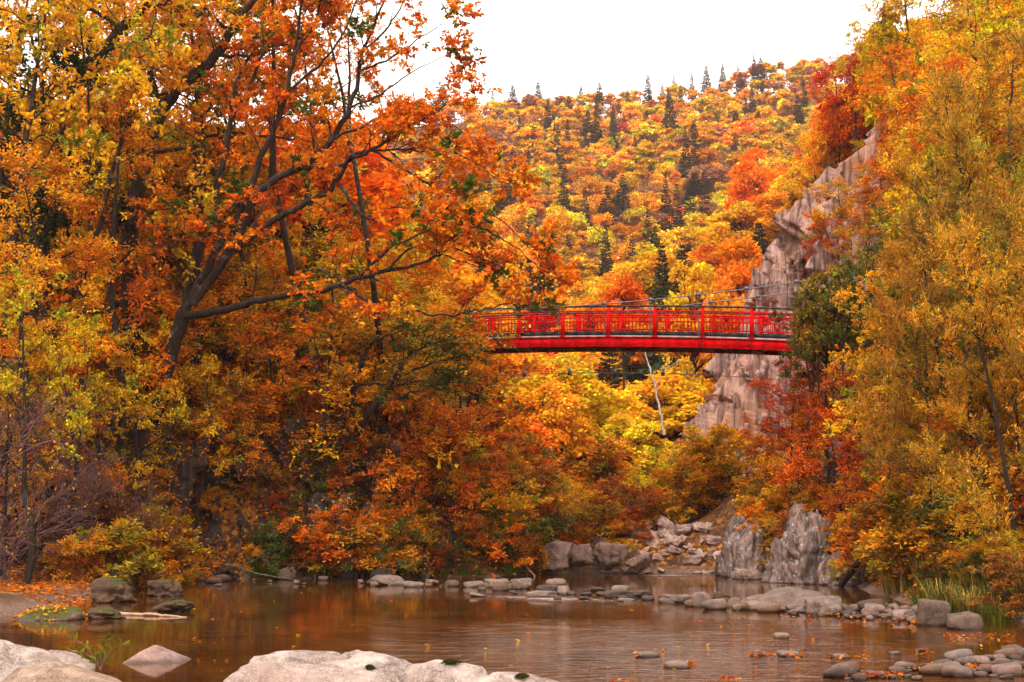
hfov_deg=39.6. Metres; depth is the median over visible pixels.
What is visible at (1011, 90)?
maple tree
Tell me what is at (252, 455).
ledge bush
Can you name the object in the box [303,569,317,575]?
grass tuft
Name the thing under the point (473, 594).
river rock
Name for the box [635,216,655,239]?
hillside tree
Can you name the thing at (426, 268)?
wood tree
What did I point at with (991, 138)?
slope tree
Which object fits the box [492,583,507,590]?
bank stone
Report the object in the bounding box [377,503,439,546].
bush
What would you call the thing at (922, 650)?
river rock
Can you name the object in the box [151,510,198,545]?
bush
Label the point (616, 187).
hillside tree
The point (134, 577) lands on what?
bush
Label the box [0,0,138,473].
broadleaf tree
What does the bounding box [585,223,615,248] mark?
hillside tree
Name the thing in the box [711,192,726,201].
hillside tree
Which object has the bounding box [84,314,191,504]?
broadleaf tree
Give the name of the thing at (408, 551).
bush
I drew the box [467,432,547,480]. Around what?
bush
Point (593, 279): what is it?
hillside tree
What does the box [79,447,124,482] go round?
ledge bush
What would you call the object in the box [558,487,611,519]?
bush
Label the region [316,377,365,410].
ledge bush
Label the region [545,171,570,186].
hillside tree
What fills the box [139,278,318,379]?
bank tree
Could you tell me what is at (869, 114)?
ridge tree
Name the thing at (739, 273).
valley tree
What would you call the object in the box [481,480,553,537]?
bush
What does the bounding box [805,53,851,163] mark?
maple tree
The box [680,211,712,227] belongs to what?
hillside tree
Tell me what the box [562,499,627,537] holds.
bush
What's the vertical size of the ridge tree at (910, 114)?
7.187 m
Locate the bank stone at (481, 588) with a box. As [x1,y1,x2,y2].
[478,586,485,590]
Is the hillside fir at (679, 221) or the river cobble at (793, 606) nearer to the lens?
the river cobble at (793, 606)
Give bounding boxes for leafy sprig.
[37,626,130,669]
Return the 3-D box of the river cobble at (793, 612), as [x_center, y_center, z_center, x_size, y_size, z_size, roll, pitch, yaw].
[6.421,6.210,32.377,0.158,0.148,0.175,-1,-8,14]
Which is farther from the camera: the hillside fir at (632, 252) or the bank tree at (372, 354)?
the hillside fir at (632, 252)
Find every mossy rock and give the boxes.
[86,607,125,618]
[89,577,137,602]
[147,579,183,596]
[153,600,194,611]
[712,591,730,598]
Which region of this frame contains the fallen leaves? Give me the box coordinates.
[0,550,300,605]
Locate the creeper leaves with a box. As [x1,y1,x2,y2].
[0,401,523,579]
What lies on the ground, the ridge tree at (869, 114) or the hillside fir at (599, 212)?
the hillside fir at (599, 212)
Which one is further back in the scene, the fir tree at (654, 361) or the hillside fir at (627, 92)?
the hillside fir at (627, 92)
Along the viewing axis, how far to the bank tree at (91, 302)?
64.27 m
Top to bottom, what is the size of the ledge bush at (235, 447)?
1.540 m
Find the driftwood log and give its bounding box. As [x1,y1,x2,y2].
[119,611,186,616]
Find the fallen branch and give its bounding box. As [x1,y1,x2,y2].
[523,564,534,576]
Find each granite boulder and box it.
[0,639,95,681]
[1,661,121,681]
[123,645,190,663]
[223,649,411,681]
[404,660,558,681]
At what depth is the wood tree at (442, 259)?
80.89 m
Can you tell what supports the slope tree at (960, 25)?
on the ground
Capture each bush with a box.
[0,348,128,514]
[0,349,110,585]
[0,360,58,397]
[0,371,128,580]
[0,382,73,419]
[0,407,134,578]
[0,476,63,528]
[0,492,41,513]
[1,414,47,460]
[1,470,27,505]
[2,466,54,499]
[15,476,59,513]
[17,443,157,579]
[21,493,158,566]
[29,389,74,425]
[29,438,59,471]
[35,545,88,581]
[39,515,63,542]
[39,523,117,579]
[42,328,115,374]
[43,530,112,581]
[47,316,111,359]
[50,498,183,585]
[54,547,108,582]
[56,530,134,579]
[64,431,95,454]
[64,516,168,582]
[66,369,116,401]
[74,338,151,406]
[78,512,170,569]
[78,515,182,586]
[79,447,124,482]
[90,564,134,591]
[91,377,117,404]
[91,491,147,518]
[92,420,130,448]
[95,465,188,522]
[97,420,134,455]
[98,506,175,554]
[99,363,152,410]
[103,544,157,588]
[110,473,191,582]
[124,470,173,499]
[134,503,210,572]
[134,544,171,575]
[136,354,198,408]
[140,339,203,363]
[140,526,185,575]
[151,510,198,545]
[152,529,200,576]
[153,543,187,578]
[156,396,220,448]
[157,552,178,578]
[161,530,185,576]
[164,563,200,584]
[165,408,208,439]
[165,474,200,494]
[167,359,238,421]
[175,544,205,579]
[175,548,220,581]
[186,360,234,410]
[186,511,211,535]
[188,379,259,430]
[191,486,236,518]
[205,475,257,517]
[207,392,257,430]
[207,433,276,479]
[208,433,252,458]
[219,361,275,401]
[220,396,284,436]
[226,368,316,427]
[229,371,297,424]
[229,540,270,573]
[235,462,293,506]
[245,407,285,441]
[246,523,310,567]
[247,520,312,572]
[255,355,332,410]
[256,492,291,521]
[261,522,332,578]
[262,382,314,415]
[265,533,309,568]
[269,512,304,530]
[275,516,354,578]
[278,401,319,417]
[291,533,328,572]
[292,389,346,426]
[303,537,354,578]
[304,378,389,431]
[305,513,382,573]
[305,524,360,575]
[306,502,357,539]
[314,350,409,410]
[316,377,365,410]
[316,387,352,418]
[321,460,364,492]
[322,531,388,570]
[323,517,398,578]
[329,393,365,417]
[330,514,405,578]
[340,390,387,425]
[341,511,427,574]
[342,520,396,577]
[347,429,387,459]
[353,503,411,544]
[355,439,390,462]
[358,408,412,441]
[365,518,437,572]
[369,412,402,436]
[370,488,409,511]
[375,504,398,515]
[377,454,425,490]
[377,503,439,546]
[382,478,428,518]
[391,481,433,512]
[397,544,420,555]
[408,461,445,486]
[409,406,498,471]
[413,421,465,457]
[416,468,448,497]
[419,543,461,576]
[428,455,485,495]
[430,539,476,575]
[436,466,485,498]
[443,510,483,538]
[444,507,489,548]
[445,444,532,497]
[447,430,517,479]
[455,523,489,550]
[457,454,520,496]
[457,490,509,529]
[465,494,555,557]
[466,495,544,563]
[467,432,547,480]
[468,428,564,496]
[468,470,508,499]
[469,479,519,515]
[470,452,524,468]
[470,520,526,562]
[473,538,519,566]
[475,468,539,510]
[475,530,547,570]
[477,521,547,567]
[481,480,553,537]
[482,515,557,560]
[484,522,540,561]
[490,431,536,454]
[492,542,537,570]
[505,495,576,544]
[505,503,579,536]
[509,454,566,491]
[511,539,553,569]
[518,459,581,530]
[518,497,568,545]
[523,458,573,482]
[528,458,574,481]
[529,509,571,534]
[530,472,578,518]
[530,491,575,512]
[532,514,566,552]
[538,473,572,490]
[553,433,659,500]
[555,487,628,538]
[558,471,594,520]
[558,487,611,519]
[560,481,613,521]
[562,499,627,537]
[567,451,629,495]
[569,479,596,498]
[570,513,630,547]
[583,472,669,528]
[584,461,661,512]
[584,503,628,517]
[591,453,649,508]
[603,537,632,553]
[604,508,649,538]
[604,535,646,565]
[611,466,698,523]
[611,507,630,523]
[611,508,646,522]
[612,520,655,541]
[615,474,701,518]
[623,461,666,514]
[629,439,744,513]
[629,452,731,523]
[633,495,662,520]
[641,486,701,527]
[654,452,672,464]
[655,452,675,467]
[667,449,746,498]
[668,452,747,508]
[669,420,775,496]
[671,437,691,457]
[675,483,720,516]
[701,379,716,400]
[730,481,803,534]
[735,498,787,540]
[735,504,776,532]
[737,471,775,503]
[746,500,783,538]
[752,472,808,507]
[754,507,790,537]
[755,296,778,309]
[758,492,795,524]
[768,453,788,474]
[770,510,794,538]
[780,190,804,211]
[780,408,815,451]
[782,429,821,464]
[784,190,802,205]
[786,252,808,279]
[790,479,837,512]
[794,362,856,403]
[796,234,826,256]
[798,420,837,450]
[801,480,848,516]
[804,399,845,412]
[820,159,843,174]
[824,502,891,573]
[826,559,854,579]
[829,508,861,541]
[833,506,879,571]
[834,495,905,557]
[837,519,867,560]
[839,486,879,540]
[849,139,865,151]
[851,489,951,575]
[852,503,941,581]
[860,468,925,532]
[865,527,913,576]
[867,475,936,549]
[877,533,936,581]
[903,509,989,572]
[907,485,1001,556]
[909,496,1019,568]
[921,531,981,565]
[925,549,966,578]
[929,565,955,587]
[931,541,985,578]
[937,541,983,578]
[942,534,998,581]
[951,522,1023,586]
[951,551,995,593]
[964,550,1023,620]
[967,442,1023,540]
[974,519,1023,557]
[975,538,1023,580]
[987,527,1023,560]
[1004,497,1023,515]
[1006,460,1023,533]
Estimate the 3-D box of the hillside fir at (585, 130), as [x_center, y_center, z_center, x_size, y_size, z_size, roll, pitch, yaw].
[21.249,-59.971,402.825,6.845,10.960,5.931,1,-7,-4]
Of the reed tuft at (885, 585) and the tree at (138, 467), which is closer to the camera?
the reed tuft at (885, 585)
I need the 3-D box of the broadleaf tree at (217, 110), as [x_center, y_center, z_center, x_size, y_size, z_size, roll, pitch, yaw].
[-17.511,-7.852,64.962,8.767,22.005,9.297,4,-8,-27]
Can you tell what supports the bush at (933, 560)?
on the ground
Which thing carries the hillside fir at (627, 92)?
on the ground
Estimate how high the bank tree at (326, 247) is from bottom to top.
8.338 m
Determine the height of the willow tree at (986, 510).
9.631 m
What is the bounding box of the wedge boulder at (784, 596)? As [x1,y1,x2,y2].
[757,587,823,606]
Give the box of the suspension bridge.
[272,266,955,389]
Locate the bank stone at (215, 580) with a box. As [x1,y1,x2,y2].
[206,577,221,583]
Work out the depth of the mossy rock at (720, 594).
36.70 m
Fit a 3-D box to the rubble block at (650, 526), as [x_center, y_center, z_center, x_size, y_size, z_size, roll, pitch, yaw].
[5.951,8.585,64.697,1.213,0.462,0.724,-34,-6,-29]
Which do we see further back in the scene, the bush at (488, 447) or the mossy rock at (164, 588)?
the bush at (488, 447)
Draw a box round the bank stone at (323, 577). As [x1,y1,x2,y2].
[318,576,328,579]
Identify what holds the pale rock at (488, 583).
on the river
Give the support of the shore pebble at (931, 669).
on the river
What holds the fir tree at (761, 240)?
on the ground
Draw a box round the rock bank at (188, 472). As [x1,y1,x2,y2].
[0,403,503,579]
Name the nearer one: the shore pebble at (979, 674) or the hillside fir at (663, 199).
the shore pebble at (979, 674)
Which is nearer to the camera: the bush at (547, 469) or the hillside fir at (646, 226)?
the bush at (547, 469)
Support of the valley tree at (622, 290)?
on the ground
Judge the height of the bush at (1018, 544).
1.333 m
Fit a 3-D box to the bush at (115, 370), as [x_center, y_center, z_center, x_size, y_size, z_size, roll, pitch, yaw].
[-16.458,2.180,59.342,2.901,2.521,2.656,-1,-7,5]
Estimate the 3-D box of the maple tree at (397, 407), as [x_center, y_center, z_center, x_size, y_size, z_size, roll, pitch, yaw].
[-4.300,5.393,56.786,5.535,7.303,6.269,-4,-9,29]
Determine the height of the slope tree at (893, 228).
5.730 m
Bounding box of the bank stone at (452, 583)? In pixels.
[445,580,459,586]
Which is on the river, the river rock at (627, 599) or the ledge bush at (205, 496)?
the river rock at (627, 599)
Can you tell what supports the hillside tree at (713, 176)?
on the ground
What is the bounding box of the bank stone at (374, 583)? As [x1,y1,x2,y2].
[370,580,378,585]
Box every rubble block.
[592,533,606,544]
[600,569,611,573]
[620,566,637,573]
[628,546,641,557]
[633,528,660,543]
[638,546,650,555]
[641,521,653,529]
[646,536,660,547]
[651,553,663,561]
[657,515,674,529]
[657,527,668,534]
[663,535,683,546]
[668,545,683,553]
[669,523,692,535]
[692,521,711,531]
[696,548,708,560]
[705,535,721,544]
[708,548,716,553]
[712,550,720,559]
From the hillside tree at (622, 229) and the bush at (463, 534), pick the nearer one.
the bush at (463, 534)
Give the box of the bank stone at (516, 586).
[511,582,522,589]
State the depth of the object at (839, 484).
49.59 m
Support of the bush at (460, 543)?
on the ground
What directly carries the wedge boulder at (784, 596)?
in the river
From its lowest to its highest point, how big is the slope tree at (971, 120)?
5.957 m
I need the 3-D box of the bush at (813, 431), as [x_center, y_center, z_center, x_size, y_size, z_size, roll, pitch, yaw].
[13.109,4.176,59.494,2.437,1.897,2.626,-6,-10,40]
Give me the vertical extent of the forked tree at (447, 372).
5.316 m
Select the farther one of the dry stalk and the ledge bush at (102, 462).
the ledge bush at (102, 462)
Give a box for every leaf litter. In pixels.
[143,366,580,576]
[747,83,1023,594]
[900,584,1023,615]
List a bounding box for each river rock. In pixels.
[277,567,295,579]
[340,569,353,578]
[463,581,483,586]
[470,592,486,596]
[546,578,565,584]
[557,585,569,593]
[611,585,629,590]
[617,598,634,601]
[634,651,659,657]
[663,660,689,668]
[692,592,710,606]
[702,598,726,609]
[750,651,766,655]
[773,632,788,638]
[776,650,802,656]
[830,653,850,658]
[888,651,900,654]
[914,648,928,651]
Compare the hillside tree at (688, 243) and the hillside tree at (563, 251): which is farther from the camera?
the hillside tree at (688, 243)
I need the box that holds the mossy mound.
[18,606,85,620]
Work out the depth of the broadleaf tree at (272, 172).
60.79 m
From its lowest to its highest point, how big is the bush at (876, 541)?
2.911 m
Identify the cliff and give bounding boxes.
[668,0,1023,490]
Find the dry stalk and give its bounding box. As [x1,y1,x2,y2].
[580,619,589,681]
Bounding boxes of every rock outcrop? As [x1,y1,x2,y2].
[714,515,770,577]
[760,501,839,584]
[816,547,861,585]
[859,567,873,583]
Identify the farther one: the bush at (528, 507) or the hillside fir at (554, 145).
the hillside fir at (554, 145)
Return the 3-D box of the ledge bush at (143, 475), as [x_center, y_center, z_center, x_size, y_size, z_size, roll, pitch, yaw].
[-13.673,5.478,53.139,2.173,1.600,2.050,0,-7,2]
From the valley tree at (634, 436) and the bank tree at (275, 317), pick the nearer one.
the bank tree at (275, 317)
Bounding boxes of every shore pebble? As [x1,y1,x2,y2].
[823,666,855,678]
[831,661,859,672]
[851,674,866,680]
[870,671,885,677]
[888,666,906,673]
[888,674,897,678]
[894,661,918,670]
[903,674,912,677]
[911,675,922,679]
[919,664,945,674]
[933,659,951,662]
[938,662,953,664]
[941,665,973,677]
[944,649,973,660]
[954,656,976,664]
[973,655,990,663]
[973,671,987,676]
[975,665,991,673]
[989,659,1010,664]
[989,674,998,677]
[991,662,1021,675]
[992,654,1005,659]
[994,647,1019,658]
[1001,644,1022,648]
[1004,674,1013,678]
[1008,655,1022,659]
[1012,660,1023,667]
[1016,647,1023,656]
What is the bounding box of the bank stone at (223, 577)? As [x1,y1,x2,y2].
[215,574,231,581]
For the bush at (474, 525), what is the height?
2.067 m
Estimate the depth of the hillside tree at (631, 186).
317.74 m
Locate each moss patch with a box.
[365,664,375,669]
[440,658,462,664]
[514,672,529,678]
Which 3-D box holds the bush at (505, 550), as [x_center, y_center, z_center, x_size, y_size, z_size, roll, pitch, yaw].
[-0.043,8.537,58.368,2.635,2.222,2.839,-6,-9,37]
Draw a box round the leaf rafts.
[611,599,1015,681]
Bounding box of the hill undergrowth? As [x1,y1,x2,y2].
[247,69,845,313]
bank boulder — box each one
[535,540,573,570]
[570,543,592,566]
[592,542,627,570]
[628,552,651,569]
[682,555,702,565]
[731,569,763,579]
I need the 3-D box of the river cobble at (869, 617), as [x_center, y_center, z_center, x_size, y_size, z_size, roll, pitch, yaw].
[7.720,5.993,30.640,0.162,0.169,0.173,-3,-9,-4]
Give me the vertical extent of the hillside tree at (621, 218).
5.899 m
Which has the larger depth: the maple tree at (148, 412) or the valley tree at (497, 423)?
the valley tree at (497, 423)
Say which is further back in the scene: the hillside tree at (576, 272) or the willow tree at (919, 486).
the hillside tree at (576, 272)
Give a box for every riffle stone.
[566,591,575,594]
[578,596,588,599]
[581,592,590,595]
[590,587,603,590]
[596,591,604,595]
[641,595,653,599]
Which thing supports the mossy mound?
in the river
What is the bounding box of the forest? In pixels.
[276,52,854,272]
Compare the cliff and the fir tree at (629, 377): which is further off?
the fir tree at (629, 377)
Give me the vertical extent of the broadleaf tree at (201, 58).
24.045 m
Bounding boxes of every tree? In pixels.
[0,0,111,220]
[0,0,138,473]
[0,0,169,273]
[0,0,226,537]
[0,0,240,364]
[0,17,139,353]
[0,91,41,201]
[0,135,126,531]
[0,175,81,372]
[0,217,143,347]
[0,229,59,335]
[0,232,109,474]
[0,235,177,499]
[0,245,229,409]
[0,261,93,583]
[0,264,89,361]
[0,375,68,579]
[0,458,81,570]
[1,205,87,338]
[5,83,117,208]
[5,219,94,303]
[7,414,130,566]
[8,264,115,328]
[13,119,211,237]
[19,194,158,332]
[23,65,210,501]
[25,311,141,537]
[26,12,216,253]
[33,346,162,518]
[40,2,228,332]
[50,252,163,343]
[52,109,252,346]
[55,190,239,370]
[55,279,161,338]
[58,279,115,333]
[80,447,162,515]
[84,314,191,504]
[89,0,299,335]
[97,0,305,405]
[116,244,176,314]
[117,294,244,356]
[118,120,304,351]
[119,234,186,346]
[120,0,359,402]
[136,0,586,426]
[137,215,290,346]
[138,132,293,361]
[138,233,183,314]
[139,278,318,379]
[139,295,236,388]
[142,257,248,359]
[142,351,263,558]
[144,258,260,343]
[149,201,306,357]
[150,240,340,427]
[153,195,313,361]
[154,0,356,421]
[159,0,331,367]
[164,240,282,360]
[166,44,303,371]
[180,295,314,415]
[187,293,284,375]
[209,317,332,465]
[215,311,336,421]
[218,146,391,327]
[219,117,424,279]
[221,247,397,372]
[243,8,392,395]
[245,151,361,330]
[245,225,446,373]
[263,0,414,370]
[268,314,361,414]
[272,352,494,485]
[274,314,422,406]
[276,268,413,363]
[285,250,460,377]
[285,277,483,431]
[285,316,419,396]
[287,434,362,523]
[290,216,438,367]
[292,250,370,446]
[293,307,448,424]
[297,309,520,449]
[310,223,449,301]
[310,301,457,442]
[311,167,455,276]
[313,443,411,463]
[314,235,502,360]
[321,381,480,554]
[340,278,437,362]
[364,267,473,367]
[365,361,446,450]
[375,303,539,452]
[387,402,517,572]
[409,199,478,276]
[411,253,516,401]
[413,273,531,416]
[430,307,502,420]
[432,333,525,424]
[442,332,558,430]
[447,264,473,274]
[447,448,513,479]
[461,368,489,398]
[468,408,553,453]
[469,246,486,268]
[470,178,482,193]
[470,191,494,210]
[472,200,494,220]
[474,261,502,279]
[474,386,503,421]
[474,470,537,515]
[475,430,538,462]
[482,236,525,266]
[484,375,564,416]
[486,174,502,189]
[486,222,515,244]
[489,215,525,234]
[490,362,585,462]
[492,213,512,222]
[495,170,521,201]
[496,364,620,460]
[499,380,597,461]
[500,279,515,305]
[502,205,536,223]
[503,202,528,213]
[505,259,557,295]
[509,206,534,232]
[510,246,544,265]
[514,231,524,244]
[516,258,546,353]
[521,352,590,374]
[522,317,581,331]
[525,197,546,229]
[526,185,542,198]
[530,288,570,305]
[530,352,606,470]
[531,257,565,354]
[534,164,552,184]
[534,194,557,207]
[535,188,549,195]
[536,223,569,239]
[539,182,546,190]
[540,352,608,468]
[541,163,561,176]
[541,208,572,230]
[541,384,604,465]
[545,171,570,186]
[546,203,566,243]
[548,296,585,328]
[549,176,561,191]
[549,180,568,194]
[550,192,557,205]
[552,265,586,293]
[553,245,570,269]
[554,226,579,247]
[555,184,569,204]
[555,247,576,257]
[559,256,601,280]
[562,195,583,212]
[563,210,589,230]
[566,280,596,301]
[568,181,590,196]
[568,296,602,330]
[570,160,595,176]
[571,298,580,304]
[572,166,591,181]
[572,194,590,208]
[572,245,587,257]
[574,175,606,199]
[574,230,596,253]
[574,352,625,485]
[575,352,630,391]
[576,381,624,461]
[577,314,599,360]
[580,195,596,216]
[580,275,602,291]
[581,308,601,330]
[584,263,601,274]
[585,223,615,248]
[585,387,642,460]
[586,287,601,299]
[589,212,613,227]
[589,220,600,246]
[591,194,609,209]
[591,271,658,389]
[591,412,674,465]
[592,260,656,303]
[593,238,619,249]
[595,240,616,263]
[600,242,642,262]
[601,180,622,194]
[601,249,697,300]
[603,159,626,197]
[603,182,616,199]
[605,296,670,379]
[607,222,628,241]
[609,369,712,441]
[610,243,639,268]
[612,172,640,185]
[612,228,626,243]
[613,214,630,226]
[615,385,647,462]
[616,175,642,192]
[617,352,647,387]
[621,380,662,407]
[622,232,643,248]
[623,206,646,241]
[624,192,640,205]
[626,222,660,239]
[626,314,689,372]
[626,318,690,434]
[628,191,644,208]
[628,240,656,262]
[629,201,663,215]
[633,164,650,183]
[633,184,669,199]
[633,211,668,228]
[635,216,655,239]
[636,243,683,378]
[642,191,674,206]
[642,195,659,212]
[644,361,705,441]
[645,217,660,230]
[647,232,668,244]
[648,172,671,188]
[653,161,675,176]
[655,260,725,376]
[656,199,671,222]
[657,227,684,260]
[659,204,682,217]
[662,185,682,196]
[667,207,684,222]
[667,229,685,245]
[667,244,694,295]
[669,251,730,292]
[670,171,682,185]
[674,355,716,386]
[676,178,705,191]
[679,228,698,252]
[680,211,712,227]
[681,196,703,213]
[682,223,705,246]
[684,163,731,193]
[685,241,744,268]
[685,252,698,262]
[686,200,782,258]
[695,201,722,215]
[696,277,745,358]
[702,236,762,300]
[709,198,733,206]
[710,181,726,192]
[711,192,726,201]
[714,182,728,197]
[714,201,727,220]
[722,145,789,210]
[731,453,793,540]
[734,368,838,510]
[745,222,768,262]
[749,178,778,219]
[753,176,816,234]
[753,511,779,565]
[756,155,789,169]
[756,356,847,507]
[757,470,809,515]
[764,401,880,544]
[767,285,846,501]
[768,175,785,207]
[771,411,860,502]
[776,129,822,200]
[776,299,856,489]
[778,150,837,205]
[786,437,854,507]
[788,264,872,470]
[789,367,903,523]
[791,149,809,166]
[792,94,873,181]
[794,176,883,240]
[800,263,878,481]
[802,206,851,262]
[804,99,853,175]
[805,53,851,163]
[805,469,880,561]
[809,40,884,155]
[811,435,854,517]
[816,226,914,507]
[818,108,863,163]
[819,71,895,149]
[821,440,887,519]
[822,267,933,587]
[822,357,987,489]
[824,221,876,300]
[830,0,918,117]
[831,186,896,292]
[837,237,986,500]
[838,40,928,141]
[839,320,946,380]
[839,332,933,502]
[842,27,907,126]
[843,390,933,505]
[846,0,958,79]
[846,156,913,260]
[847,308,948,512]
[853,0,947,126]
[854,101,917,184]
[855,156,895,209]
[856,155,1023,537]
[856,176,959,328]
[857,402,919,499]
[859,217,908,269]
[860,190,1017,353]
[862,13,997,146]
[864,193,916,292]
[864,331,1021,515]
[866,82,929,198]
[869,146,953,240]
[869,492,908,518]
[873,93,970,168]
[875,50,1023,203]
[876,22,1023,474]
[877,139,997,333]
[877,455,962,530]
[878,425,980,526]
[879,107,911,140]
[880,268,965,536]
[881,79,918,155]
[881,215,1013,364]
[883,198,968,294]
[884,182,959,259]
[887,0,1023,166]
[887,68,967,116]
[887,121,1017,218]
[887,166,971,242]
[887,210,984,334]
[899,0,1016,80]
[899,185,1023,548]
[901,298,1023,540]
[903,54,1021,173]
[903,408,1023,524]
[904,49,995,137]
[907,17,1013,87]
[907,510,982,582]
[908,57,1023,167]
[908,96,1023,449]
[908,227,1023,540]
[911,25,1023,196]
[913,65,1018,199]
[914,82,1023,174]
[914,281,1023,353]
[916,141,1022,443]
[917,132,1022,190]
[919,373,1022,486]
[919,494,1019,534]
[921,8,988,49]
[926,12,1008,83]
[936,0,1023,66]
[944,99,1023,190]
[955,30,1022,109]
[960,0,1023,81]
[970,18,1023,86]
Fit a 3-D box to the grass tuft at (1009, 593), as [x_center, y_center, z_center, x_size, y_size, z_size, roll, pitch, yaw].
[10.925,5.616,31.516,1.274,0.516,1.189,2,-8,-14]
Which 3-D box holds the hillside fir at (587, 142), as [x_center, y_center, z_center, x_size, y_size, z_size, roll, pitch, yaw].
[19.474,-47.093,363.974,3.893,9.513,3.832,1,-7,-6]
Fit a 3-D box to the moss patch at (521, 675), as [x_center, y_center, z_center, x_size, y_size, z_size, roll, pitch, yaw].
[0.099,3.304,14.016,0.180,0.076,0.225,0,-7,0]
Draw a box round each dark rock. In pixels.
[369,567,392,578]
[536,584,559,591]
[604,589,628,598]
[627,590,652,596]
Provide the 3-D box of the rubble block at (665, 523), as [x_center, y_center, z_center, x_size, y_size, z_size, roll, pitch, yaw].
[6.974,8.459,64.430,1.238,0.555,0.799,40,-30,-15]
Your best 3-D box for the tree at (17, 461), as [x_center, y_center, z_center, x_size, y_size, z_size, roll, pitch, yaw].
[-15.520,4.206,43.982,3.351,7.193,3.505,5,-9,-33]
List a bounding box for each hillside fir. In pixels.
[433,84,450,119]
[478,167,492,196]
[496,168,517,215]
[507,84,518,104]
[507,147,519,185]
[516,115,521,146]
[523,217,537,251]
[526,148,531,165]
[527,127,538,157]
[534,80,542,109]
[543,98,552,131]
[550,154,570,204]
[551,122,556,152]
[553,122,563,165]
[555,173,573,226]
[563,120,570,142]
[564,96,572,124]
[565,235,574,262]
[575,187,592,238]
[576,85,586,111]
[580,110,592,143]
[584,119,604,149]
[584,139,589,154]
[592,105,600,130]
[593,82,607,115]
[597,231,613,279]
[598,197,607,231]
[600,262,612,278]
[601,186,615,227]
[609,106,618,147]
[609,117,618,150]
[610,171,620,202]
[612,174,634,226]
[621,111,625,125]
[625,89,633,117]
[626,235,637,262]
[630,135,638,171]
[638,111,655,142]
[642,73,653,103]
[642,208,655,258]
[649,227,662,249]
[657,84,663,104]
[659,176,673,232]
[660,93,678,142]
[664,88,668,107]
[667,184,684,237]
[670,212,691,253]
[677,129,691,184]
[678,83,683,103]
[680,173,701,205]
[682,173,703,205]
[683,186,698,241]
[685,140,703,183]
[686,120,701,158]
[687,71,695,101]
[696,169,711,227]
[700,65,712,94]
[706,152,714,190]
[717,64,729,93]
[731,135,737,164]
[732,111,740,122]
[733,72,748,101]
[743,98,748,114]
[748,54,758,88]
[748,85,756,112]
[751,112,761,139]
[756,58,767,80]
[758,80,765,104]
[790,95,806,127]
[800,80,809,111]
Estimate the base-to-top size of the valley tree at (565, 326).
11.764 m
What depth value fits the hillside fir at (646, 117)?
407.06 m
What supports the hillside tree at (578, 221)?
on the ground
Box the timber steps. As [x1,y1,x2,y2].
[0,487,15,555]
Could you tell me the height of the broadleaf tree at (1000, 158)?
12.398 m
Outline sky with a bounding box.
[0,0,953,143]
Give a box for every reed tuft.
[860,553,914,594]
[876,555,918,591]
[894,544,940,584]
[916,577,965,601]
[931,556,968,580]
[939,585,990,612]
[956,564,989,595]
[960,562,996,589]
[983,549,1023,592]
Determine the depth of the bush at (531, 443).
65.48 m
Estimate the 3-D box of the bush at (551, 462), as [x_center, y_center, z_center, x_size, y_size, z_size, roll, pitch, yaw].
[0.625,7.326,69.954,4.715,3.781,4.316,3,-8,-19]
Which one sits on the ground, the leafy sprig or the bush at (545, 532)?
the bush at (545, 532)
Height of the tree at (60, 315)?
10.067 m
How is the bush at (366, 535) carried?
on the ground
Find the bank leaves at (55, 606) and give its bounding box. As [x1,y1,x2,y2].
[13,603,88,620]
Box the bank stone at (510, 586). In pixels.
[507,583,512,589]
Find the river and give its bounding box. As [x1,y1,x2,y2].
[0,574,1023,681]
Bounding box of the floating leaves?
[192,592,1002,670]
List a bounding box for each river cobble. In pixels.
[684,600,692,606]
[727,601,738,607]
[728,597,740,601]
[732,604,740,610]
[739,599,751,603]
[740,604,746,609]
[746,594,762,599]
[757,603,780,612]
[787,604,796,610]
[790,610,797,614]
[817,607,830,615]
[840,610,851,614]
[844,606,856,611]
[847,614,862,618]
[857,598,884,609]
[861,605,878,616]
[864,603,877,607]
[866,615,873,619]
[876,604,885,611]
[888,603,899,608]
[891,609,909,618]
[904,611,914,615]
[906,615,916,622]
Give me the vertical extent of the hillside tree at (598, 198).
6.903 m
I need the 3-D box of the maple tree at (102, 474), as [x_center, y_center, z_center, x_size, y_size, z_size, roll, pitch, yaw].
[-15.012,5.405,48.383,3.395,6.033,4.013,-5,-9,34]
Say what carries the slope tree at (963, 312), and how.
on the ground
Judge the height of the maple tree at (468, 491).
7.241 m
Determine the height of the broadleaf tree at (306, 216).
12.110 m
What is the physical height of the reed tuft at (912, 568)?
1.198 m
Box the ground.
[0,56,1023,621]
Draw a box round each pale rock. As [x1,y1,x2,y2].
[366,575,404,585]
[403,581,423,586]
[484,578,509,587]
[510,578,531,588]
[526,590,557,597]
[658,594,692,603]
[745,600,771,610]
[803,596,841,615]
[915,598,950,625]
[946,611,983,629]
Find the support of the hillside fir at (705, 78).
on the ground
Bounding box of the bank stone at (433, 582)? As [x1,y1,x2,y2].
[425,579,438,584]
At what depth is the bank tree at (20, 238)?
61.13 m
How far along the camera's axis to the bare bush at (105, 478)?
45.52 m
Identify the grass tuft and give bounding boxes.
[249,565,270,576]
[250,568,259,575]
[255,562,280,576]
[256,562,282,576]
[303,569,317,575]
[325,568,335,576]
[352,567,376,576]
[395,567,406,575]
[412,565,435,575]
[413,566,422,575]
[433,565,449,575]
[455,566,472,575]
[472,566,487,574]
[499,564,521,574]
[500,562,524,575]
[893,580,942,602]
[908,593,931,605]
[913,569,933,586]
[921,580,938,590]
[926,567,953,588]
[926,585,968,612]
[934,572,979,597]
[943,569,979,592]
[947,596,981,613]
[971,582,1006,598]
[971,588,1015,609]
[973,583,1019,601]
[977,599,1012,620]
[977,605,993,618]
[980,606,1017,621]
[1007,575,1023,607]

